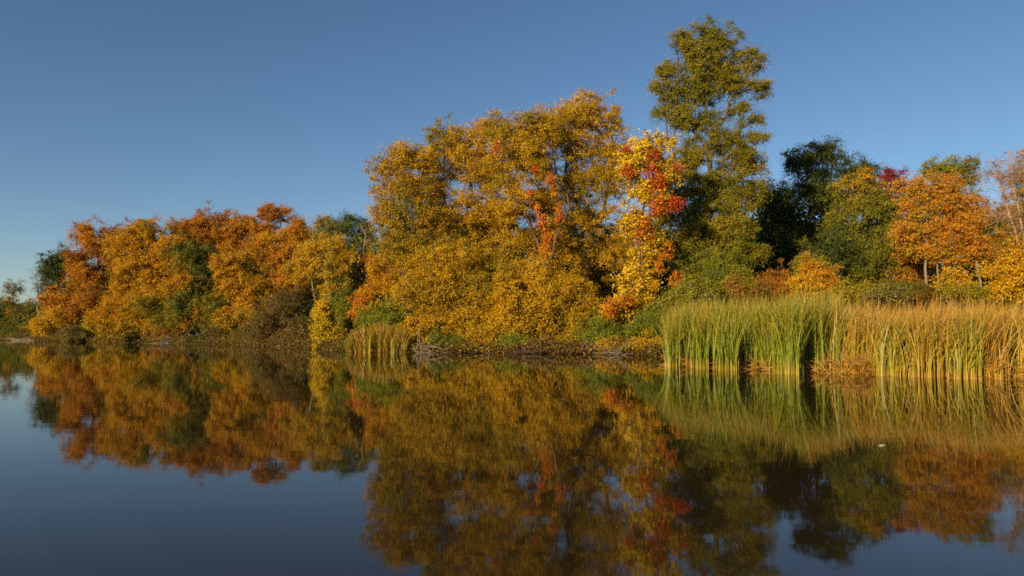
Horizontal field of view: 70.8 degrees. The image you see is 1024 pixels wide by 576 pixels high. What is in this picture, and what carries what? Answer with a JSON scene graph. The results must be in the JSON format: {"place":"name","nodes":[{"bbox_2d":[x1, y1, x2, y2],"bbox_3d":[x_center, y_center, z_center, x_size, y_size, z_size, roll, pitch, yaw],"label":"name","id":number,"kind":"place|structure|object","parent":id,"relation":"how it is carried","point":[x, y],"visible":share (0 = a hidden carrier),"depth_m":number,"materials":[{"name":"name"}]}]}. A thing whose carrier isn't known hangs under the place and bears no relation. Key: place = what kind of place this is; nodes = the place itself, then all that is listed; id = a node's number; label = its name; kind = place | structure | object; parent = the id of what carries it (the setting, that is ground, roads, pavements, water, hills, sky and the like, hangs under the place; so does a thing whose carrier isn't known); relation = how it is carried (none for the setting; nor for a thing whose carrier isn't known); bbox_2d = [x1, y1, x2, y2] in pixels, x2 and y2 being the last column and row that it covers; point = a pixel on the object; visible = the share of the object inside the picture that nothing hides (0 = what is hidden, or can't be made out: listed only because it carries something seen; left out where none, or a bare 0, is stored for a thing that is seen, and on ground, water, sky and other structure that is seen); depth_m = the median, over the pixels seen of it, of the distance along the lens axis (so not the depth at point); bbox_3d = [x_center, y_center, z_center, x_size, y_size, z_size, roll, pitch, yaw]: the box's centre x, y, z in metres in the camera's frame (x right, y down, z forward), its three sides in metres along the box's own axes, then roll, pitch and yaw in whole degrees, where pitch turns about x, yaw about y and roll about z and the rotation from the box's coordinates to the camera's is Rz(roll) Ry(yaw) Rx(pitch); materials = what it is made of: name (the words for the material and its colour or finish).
{"place":"outdoors","nodes":[
{"label":"outdoors","id":0,"kind":"place"},
{"bbox_2d":[1,335,663,356],"bbox_3d":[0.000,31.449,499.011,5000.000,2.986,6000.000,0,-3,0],"label":"ground","id":1,"kind":"structure","parent":0,"point":[345,350],"depth_m":59.62,"materials":[{"name":"soil"}]},
{"bbox_2d":[0,324,32,339],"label":"shrub","id":2,"kind":"object","parent":1,"relation":"on","point":[5,330],"visible":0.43,"depth_m":121.38,"materials":[{"name":"green plant"}]},
{"bbox_2d":[0,276,33,314],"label":"bare tree","id":3,"kind":"object","parent":1,"relation":"on","point":[14,290],"visible":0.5,"depth_m":139.43,"materials":[{"name":"grey plant"}]},
{"bbox_2d":[1,336,32,340],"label":"driftwood log","id":4,"kind":"object","parent":1,"relation":"on","point":[18,339],"visible":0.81,"depth_m":108.94,"materials":[{"name":"grey wood"}]},
{"bbox_2d":[0,294,35,329],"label":"tree","id":5,"kind":"object","parent":1,"relation":"on","point":[8,307],"visible":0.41,"depth_m":134.17,"materials":[{"name":"green plant"}]},
{"bbox_2d":[9,295,45,329],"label":"tree","id":6,"kind":"object","parent":1,"relation":"on","point":[30,308],"visible":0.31,"depth_m":129.07,"materials":[{"name":"green plant"}]},
{"bbox_2d":[28,266,46,317],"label":"bare tree","id":7,"kind":"object","parent":1,"relation":"on","point":[38,292],"visible":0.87,"depth_m":120.19,"materials":[{"name":"grey plant"}]},
{"bbox_2d":[21,302,67,340],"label":"shrub","id":8,"kind":"object","parent":1,"relation":"on","point":[44,322],"visible":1,"depth_m":96.39,"materials":[{"name":"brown plant"}]},
{"bbox_2d":[30,239,89,329],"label":"tree","id":9,"kind":"object","parent":1,"relation":"on","point":[53,267],"visible":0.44,"depth_m":127.40,"materials":[{"name":"green plant"}]},
{"bbox_2d":[53,322,92,341],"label":"shrub","id":10,"kind":"object","parent":1,"relation":"on","point":[70,333],"visible":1,"depth_m":95.33,"materials":[{"name":"brown plant"}]},
{"bbox_2d":[34,213,131,325],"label":"maple tree","id":11,"kind":"object","parent":1,"relation":"on","point":[82,270],"visible":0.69,"depth_m":103.32,"materials":[{"name":"brown plant"}]},
{"bbox_2d":[79,314,101,339],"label":"shrub","id":12,"kind":"object","parent":1,"relation":"on","point":[92,332],"visible":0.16,"depth_m":96.32,"materials":[{"name":"brown plant"}]},
{"bbox_2d":[79,279,179,342],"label":"tree","id":13,"kind":"object","parent":1,"relation":"on","point":[122,319],"visible":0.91,"depth_m":85.33,"materials":[{"name":"yellow plant"}]},
{"bbox_2d":[96,210,195,333],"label":"maple tree","id":14,"kind":"object","parent":1,"relation":"on","point":[141,237],"visible":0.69,"depth_m":91.22,"materials":[{"name":"brown plant"}]},
{"bbox_2d":[141,325,183,342],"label":"shrub","id":15,"kind":"object","parent":1,"relation":"on","point":[156,333],"visible":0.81,"depth_m":82.34,"materials":[{"name":"brown plant"}]},
{"bbox_2d":[144,330,190,343],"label":"driftwood pile","id":16,"kind":"object","parent":1,"relation":"on","point":[163,340],"visible":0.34,"depth_m":81.13,"materials":[{"name":"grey wood"}]},
{"bbox_2d":[146,230,245,335],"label":"tree","id":17,"kind":"object","parent":1,"relation":"on","point":[194,286],"visible":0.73,"depth_m":83.37,"materials":[{"name":"green plant"}]},
{"bbox_2d":[13,230,384,334],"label":"woods","id":18,"kind":"object","parent":1,"relation":"on","point":[307,295],"visible":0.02,"depth_m":91.53,"materials":[{"name":"green plant"}]},
{"bbox_2d":[182,327,239,342],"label":"shrub","id":19,"kind":"object","parent":1,"relation":"on","point":[193,336],"visible":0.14,"depth_m":78.40,"materials":[{"name":"brown plant"}]},
{"bbox_2d":[161,200,269,327],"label":"oak tree","id":20,"kind":"object","parent":1,"relation":"on","point":[227,235],"visible":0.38,"depth_m":95.26,"materials":[{"name":"brown plant"}]},
{"bbox_2d":[203,238,288,333],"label":"tree","id":21,"kind":"object","parent":1,"relation":"on","point":[235,281],"visible":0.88,"depth_m":76.53,"materials":[{"name":"brown plant"}]},
{"bbox_2d":[238,281,315,343],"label":"shrub","id":22,"kind":"object","parent":1,"relation":"on","point":[278,314],"visible":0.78,"depth_m":65.21,"materials":[{"name":"brown plant"}]},
{"bbox_2d":[243,200,319,305],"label":"maple tree","id":23,"kind":"object","parent":1,"relation":"on","point":[267,235],"visible":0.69,"depth_m":89.50,"materials":[{"name":"brown plant"}]},
{"bbox_2d":[277,229,358,314],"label":"birch tree","id":24,"kind":"object","parent":1,"relation":"on","point":[310,251],"visible":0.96,"depth_m":67.90,"materials":[{"name":"yellow plant"}]},
{"bbox_2d":[298,212,345,308],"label":"tree","id":25,"kind":"object","parent":1,"relation":"on","point":[330,228],"visible":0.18,"depth_m":85.68,"materials":[{"name":"green plant"}]},
{"bbox_2d":[303,292,351,348],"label":"shrub","id":26,"kind":"object","parent":1,"relation":"on","point":[322,314],"visible":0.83,"depth_m":55.03,"materials":[{"name":"yellow plant"}]},
{"bbox_2d":[0,297,664,356],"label":"undergrowth","id":27,"kind":"object","parent":1,"relation":"on","point":[287,336],"visible":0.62,"depth_m":59.50,"materials":[{"name":"brown plant"}]},
{"bbox_2d":[3,339,663,356],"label":"fallen leaves","id":28,"kind":"object","parent":1,"relation":"on","point":[413,351],"visible":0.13,"depth_m":44.94,"materials":[{"name":"brown plant"}]},
{"bbox_2d":[327,284,362,336],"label":"shrub","id":29,"kind":"object","parent":1,"relation":"on","point":[344,304],"visible":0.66,"depth_m":58.51,"materials":[{"name":"green plant"}]},
{"bbox_2d":[311,205,379,319],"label":"tree","id":30,"kind":"object","parent":1,"relation":"on","point":[349,225],"visible":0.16,"depth_m":80.08,"materials":[{"name":"green plant"}]},
{"bbox_2d":[344,189,387,307],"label":"bare tree","id":31,"kind":"object","parent":1,"relation":"on","point":[365,232],"visible":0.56,"depth_m":70.31,"materials":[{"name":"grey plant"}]},
{"bbox_2d":[344,249,400,325],"bbox_3d":[-9.704,1.014,51.048,4.434,7.647,3.318,0,-3,0],"label":"shrub","id":32,"kind":"object","parent":1,"relation":"on","point":[366,296],"visible":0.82,"depth_m":50.78,"materials":[{"name":"brown plant"}]},
{"bbox_2d":[351,297,423,334],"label":"shrub","id":33,"kind":"object","parent":1,"relation":"on","point":[380,315],"visible":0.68,"depth_m":47.42,"materials":[{"name":"green plant"}]},
{"bbox_2d":[361,134,453,313],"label":"ash tree","id":34,"kind":"object","parent":1,"relation":"on","point":[407,187],"visible":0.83,"depth_m":49.89,"materials":[{"name":"yellow plant"}]},
{"bbox_2d":[378,224,468,330],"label":"ash tree","id":35,"kind":"object","parent":1,"relation":"on","point":[420,263],"visible":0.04,"depth_m":56.60,"materials":[{"name":"brown plant"}]},
{"bbox_2d":[425,325,470,351],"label":"shrub","id":36,"kind":"object","parent":1,"relation":"on","point":[438,336],"visible":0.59,"depth_m":45.65,"materials":[{"name":"green plant"}]},
{"bbox_2d":[389,230,512,343],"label":"ash tree","id":37,"kind":"object","parent":1,"relation":"on","point":[443,283],"visible":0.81,"depth_m":46.82,"materials":[{"name":"yellow plant"}]},
{"bbox_2d":[421,334,497,352],"bbox_3d":[-2.630,3.410,44.807,6.464,1.287,2.534,0,-3,0],"label":"driftwood pile","id":38,"kind":"object","parent":1,"relation":"on","point":[452,348],"visible":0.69,"depth_m":44.48,"materials":[{"name":"brown wood"}]},
{"bbox_2d":[409,106,537,318],"bbox_3d":[-3.109,-4.060,52.454,9.969,18.164,5.723,0,-3,0],"label":"ash tree","id":39,"kind":"object","parent":1,"relation":"on","point":[459,152],"visible":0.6,"depth_m":51.90,"materials":[{"name":"yellow plant"}]},
{"bbox_2d":[451,196,536,329],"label":"ash tree","id":40,"kind":"object","parent":1,"relation":"on","point":[488,244],"visible":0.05,"depth_m":57.44,"materials":[{"name":"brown plant"}]},
{"bbox_2d":[490,329,537,352],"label":"shrub","id":41,"kind":"object","parent":1,"relation":"on","point":[507,338],"visible":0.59,"depth_m":44.61,"materials":[{"name":"green plant"}]},
{"bbox_2d":[473,102,578,334],"bbox_3d":[1.202,-4.125,50.816,6.310,17.959,7.892,-3,-5,40],"label":"ash tree","id":42,"kind":"object","parent":1,"relation":"on","point":[528,144],"visible":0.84,"depth_m":50.22,"materials":[{"name":"yellow plant"}]},
{"bbox_2d":[490,140,567,334],"bbox_3d":[1.134,-2.604,47.844,5.215,14.481,1.465,0,-3,0],"label":"creeper","id":43,"kind":"object","parent":42,"relation":"attached to","point":[542,223],"visible":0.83,"depth_m":47.83,"materials":[{"name":"brown plant"}]},
{"bbox_2d":[463,245,607,342],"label":"ash tree","id":44,"kind":"object","parent":1,"relation":"on","point":[512,314],"visible":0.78,"depth_m":45.83,"materials":[{"name":"yellow plant"}]},
{"bbox_2d":[503,328,576,353],"bbox_3d":[2.350,3.200,43.380,6.237,1.538,2.068,0,-3,0],"label":"driftwood pile","id":45,"kind":"object","parent":1,"relation":"on","point":[535,351],"visible":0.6,"depth_m":43.21,"materials":[{"name":"brown wood"}]},
{"bbox_2d":[514,222,617,336],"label":"ash tree","id":46,"kind":"object","parent":1,"relation":"on","point":[605,294],"visible":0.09,"depth_m":56.34,"materials":[{"name":"yellow plant"}]},
{"bbox_2d":[555,317,589,344],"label":"shrub","id":47,"kind":"object","parent":1,"relation":"on","point":[577,334],"visible":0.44,"depth_m":43.72,"materials":[{"name":"yellow plant"}]},
{"bbox_2d":[524,86,644,314],"bbox_3d":[5.456,-4.987,52.552,10.024,20.141,5.560,0,-3,0],"label":"ash tree","id":48,"kind":"object","parent":1,"relation":"on","point":[584,218],"visible":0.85,"depth_m":51.96,"materials":[{"name":"yellow plant"}]},
{"bbox_2d":[566,217,631,301],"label":"ash tree","id":49,"kind":"object","parent":1,"relation":"on","point":[617,271],"visible":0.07,"depth_m":57.56,"materials":[{"name":"brown plant"}]},
{"bbox_2d":[579,307,627,343],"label":"shrub","id":50,"kind":"object","parent":1,"relation":"on","point":[600,327],"visible":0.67,"depth_m":42.84,"materials":[{"name":"green plant"}]},
{"bbox_2d":[580,336,635,354],"bbox_3d":[6.587,3.284,41.001,5.944,1.098,2.698,0,-4,8],"label":"driftwood pile","id":51,"kind":"object","parent":1,"relation":"on","point":[614,352],"visible":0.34,"depth_m":40.53,"materials":[{"name":"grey wood"}]},
{"bbox_2d":[593,334,629,353],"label":"shrub","id":52,"kind":"object","parent":1,"relation":"on","point":[605,342],"visible":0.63,"depth_m":41.22,"materials":[{"name":"yellow plant"}]},
{"bbox_2d":[593,127,688,337],"bbox_3d":[8.161,-2.791,45.239,6.394,14.577,3.571,0,-3,0],"label":"cottonwood tree","id":53,"kind":"object","parent":1,"relation":"on","point":[637,159],"visible":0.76,"depth_m":44.93,"materials":[{"name":"yellow plant"}]},
{"bbox_2d":[617,144,687,335],"bbox_3d":[8.660,-2.288,44.363,4.364,13.411,1.857,0,-3,0],"label":"creeper","id":54,"kind":"object","parent":53,"relation":"attached to","point":[675,203],"visible":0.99,"depth_m":44.51,"materials":[{"name":"brown plant"}]},
{"bbox_2d":[599,238,684,326],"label":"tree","id":55,"kind":"object","parent":1,"relation":"on","point":[611,304],"visible":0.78,"depth_m":43.54,"materials":[{"name":"brown plant"}]},
{"bbox_2d":[620,313,664,339],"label":"shrub","id":56,"kind":"object","parent":1,"relation":"on","point":[636,327],"visible":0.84,"depth_m":41.09,"materials":[{"name":"green plant"}]},
{"bbox_2d":[619,324,665,352],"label":"shrub","id":57,"kind":"object","parent":1,"relation":"on","point":[639,340],"visible":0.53,"depth_m":40.30,"materials":[{"name":"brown plant"}]},
{"bbox_2d":[630,298,674,324],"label":"shrub","id":58,"kind":"object","parent":1,"relation":"on","point":[651,308],"visible":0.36,"depth_m":42.22,"materials":[{"name":"green plant"}]},
{"bbox_2d":[336,196,1022,338],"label":"woods","id":59,"kind":"object","parent":1,"relation":"on","point":[675,265],"visible":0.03,"depth_m":59.87,"materials":[{"name":"green plant"}]},
{"bbox_2d":[657,268,723,310],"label":"shrub","id":60,"kind":"object","parent":1,"relation":"on","point":[685,290],"visible":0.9,"depth_m":39.72,"materials":[{"name":"green plant"}]},
{"bbox_2d":[645,12,777,288],"bbox_3d":[13.906,-7.457,49.367,9.747,24.540,7.895,0,-3,0],"label":"oak tree","id":61,"kind":"object","parent":1,"relation":"on","point":[728,194],"visible":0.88,"depth_m":50.19,"materials":[{"name":"green plant"}]},
{"bbox_2d":[692,247,754,303],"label":"shrub","id":62,"kind":"object","parent":1,"relation":"on","point":[716,271],"visible":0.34,"depth_m":42.68,"materials":[{"name":"green plant"}]},
{"bbox_2d":[717,268,771,305],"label":"shrub","id":63,"kind":"object","parent":1,"relation":"on","point":[732,285],"visible":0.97,"depth_m":40.78,"materials":[{"name":"brown plant"}]},
{"bbox_2d":[749,257,798,303],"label":"shrub","id":64,"kind":"object","parent":1,"relation":"on","point":[778,279],"visible":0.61,"depth_m":41.63,"materials":[{"name":"brown plant"}]},
{"bbox_2d":[787,250,837,277],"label":"shrub","id":65,"kind":"object","parent":1,"relation":"on","point":[794,271],"visible":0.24,"depth_m":43.00,"materials":[{"name":"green plant"}]},
{"bbox_2d":[783,247,843,301],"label":"shrub","id":66,"kind":"object","parent":1,"relation":"on","point":[817,276],"visible":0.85,"depth_m":39.71,"materials":[{"name":"yellow plant"}]},
{"bbox_2d":[747,131,882,291],"bbox_3d":[25.006,-3.685,60.500,12.641,18.888,5.815,0,-3,0],"label":"oak tree","id":67,"kind":"object","parent":1,"relation":"on","point":[812,185],"visible":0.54,"depth_m":59.84,"materials":[{"name":"green plant"}]},
{"bbox_2d":[792,222,882,304],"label":"oak tree","id":68,"kind":"object","parent":1,"relation":"on","point":[833,245],"visible":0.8,"depth_m":49.80,"materials":[{"name":"green plant"}]},
{"bbox_2d":[813,277,881,308],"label":"shrub","id":69,"kind":"object","parent":1,"relation":"on","point":[853,288],"visible":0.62,"depth_m":35.85,"materials":[{"name":"yellow plant"}]},
{"bbox_2d":[816,164,930,309],"bbox_3d":[26.677,-2.331,54.143,8.830,14.794,5.172,0,-3,0],"label":"oak tree","id":70,"kind":"object","parent":1,"relation":"on","point":[875,203],"visible":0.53,"depth_m":53.75,"materials":[{"name":"green plant"}]},
{"bbox_2d":[854,275,913,311],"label":"shrub","id":71,"kind":"object","parent":1,"relation":"on","point":[879,293],"visible":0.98,"depth_m":32.89,"materials":[{"name":"brown plant"}]},
{"bbox_2d":[864,163,919,314],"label":"maple tree","id":72,"kind":"object","parent":1,"relation":"on","point":[890,175],"visible":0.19,"depth_m":60.15,"materials":[{"name":"brown plant"}]},
{"bbox_2d":[864,205,942,310],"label":"oak tree","id":73,"kind":"object","parent":1,"relation":"on","point":[908,270],"visible":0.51,"depth_m":50.84,"materials":[{"name":"brown plant"}]},
{"bbox_2d":[891,277,935,308],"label":"shrub","id":74,"kind":"object","parent":1,"relation":"on","point":[922,290],"visible":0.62,"depth_m":45.78,"materials":[{"name":"green plant"}]},
{"bbox_2d":[882,166,1009,310],"bbox_3d":[29.276,-1.762,48.327,8.697,12.797,4.334,0,-3,0],"label":"maple tree","id":75,"kind":"object","parent":1,"relation":"on","point":[961,216],"visible":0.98,"depth_m":47.91,"materials":[{"name":"orange plant"}]},
{"bbox_2d":[913,152,984,306],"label":"oak tree","id":76,"kind":"object","parent":1,"relation":"on","point":[943,167],"visible":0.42,"depth_m":62.25,"materials":[{"name":"green plant"}]},
{"bbox_2d":[931,273,995,307],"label":"shrub","id":77,"kind":"object","parent":1,"relation":"on","point":[954,290],"visible":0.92,"depth_m":39.86,"materials":[{"name":"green plant"}]},
{"bbox_2d":[925,230,1023,309],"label":"maple tree","id":78,"kind":"object","parent":1,"relation":"on","point":[1008,281],"visible":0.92,"depth_m":41.82,"materials":[{"name":"yellow plant"}]},
{"bbox_2d":[973,142,1023,248],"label":"bare tree","id":79,"kind":"object","parent":1,"relation":"on","point":[1010,179],"visible":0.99,"depth_m":44.38,"materials":[{"name":"brown plant"}]},
{"bbox_2d":[989,164,1023,264],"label":"oak tree","id":80,"kind":"object","parent":1,"relation":"on","point":[1019,193],"visible":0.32,"depth_m":58.37,"materials":[{"name":"brown plant"}]},
{"bbox_2d":[0,340,1023,575],"bbox_3d":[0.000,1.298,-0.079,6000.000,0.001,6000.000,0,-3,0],"label":"water","id":81,"kind":"structure","parent":0,"point":[131,459],"depth_m":6.98,"materials":[{"name":"blue liquid"}]},
{"bbox_2d":[343,321,412,352],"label":"reed tuft","id":82,"kind":"object","parent":81,"relation":"in","point":[377,339],"visible":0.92,"depth_m":45.55,"materials":[{"name":"yellow plant"}]},
{"bbox_2d":[411,316,445,352],"bbox_3d":[-5.012,2.910,45.103,2.861,2.319,1.986,0,-3,0],"label":"driftwood pile","id":83,"kind":"object","parent":81,"relation":"in","point":[417,350],"visible":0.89,"depth_m":44.76,"materials":[{"name":"grey wood"}]},
{"bbox_2d":[626,305,695,366],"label":"cattail tuft","id":84,"kind":"object","parent":81,"relation":"in","point":[673,350],"visible":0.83,"depth_m":27.09,"materials":[{"name":"green plant"}]},
{"bbox_2d":[671,303,722,368],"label":"cattail tuft","id":85,"kind":"object","parent":81,"relation":"in","point":[700,354],"visible":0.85,"depth_m":25.96,"materials":[{"name":"green plant"}]},
{"bbox_2d":[701,293,760,370],"bbox_3d":[7.281,1.479,24.861,3.764,2.776,1.934,-2,-4,35],"label":"cattail tuft","id":86,"kind":"object","parent":81,"relation":"in","point":[727,355],"visible":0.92,"depth_m":24.54,"materials":[{"name":"green plant"}]},
{"bbox_2d":[644,284,874,373],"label":"cattails","id":87,"kind":"object","parent":81,"relation":"on","point":[753,356],"visible":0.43,"depth_m":25.10,"materials":[{"name":"green plant"}]},
{"bbox_2d":[738,281,833,374],"bbox_3d":[8.925,1.177,22.538,2.841,3.096,2.901,-3,-4,37],"label":"cattail tuft","id":88,"kind":"object","parent":81,"relation":"in","point":[788,359],"visible":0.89,"depth_m":22.40,"materials":[{"name":"green plant"}]},
{"bbox_2d":[861,298,974,376],"bbox_3d":[11.769,1.398,21.372,2.538,2.512,3.266,0,-3,0],"label":"cattail tuft","id":89,"kind":"object","parent":81,"relation":"in","point":[892,362],"visible":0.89,"depth_m":21.34,"materials":[{"name":"plant"}]},
{"bbox_2d":[813,292,1023,379],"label":"cattails","id":90,"kind":"object","parent":81,"relation":"on","point":[858,353],"visible":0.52,"depth_m":21.79,"materials":[{"name":"yellow plant"}]},
{"bbox_2d":[884,298,975,377],"bbox_3d":[12.076,1.418,20.916,2.988,2.417,3.219,3,-5,-40],"label":"cattail tuft","id":91,"kind":"object","parent":81,"relation":"on","point":[921,365],"visible":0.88,"depth_m":20.57,"materials":[{"name":"plant"}]},
{"bbox_2d":[921,289,1007,379],"bbox_3d":[12.872,1.288,20.248,2.470,2.595,2.832,2,-4,-25],"label":"cattail tuft","id":92,"kind":"object","parent":81,"relation":"on","point":[965,359],"visible":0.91,"depth_m":19.96,"materials":[{"name":"plant"}]},
{"bbox_2d":[0,0,1023,314],"label":"sky","id":93,"kind":"structure","parent":0,"point":[115,110],"materials":[{"name":"blue"}]}
]}

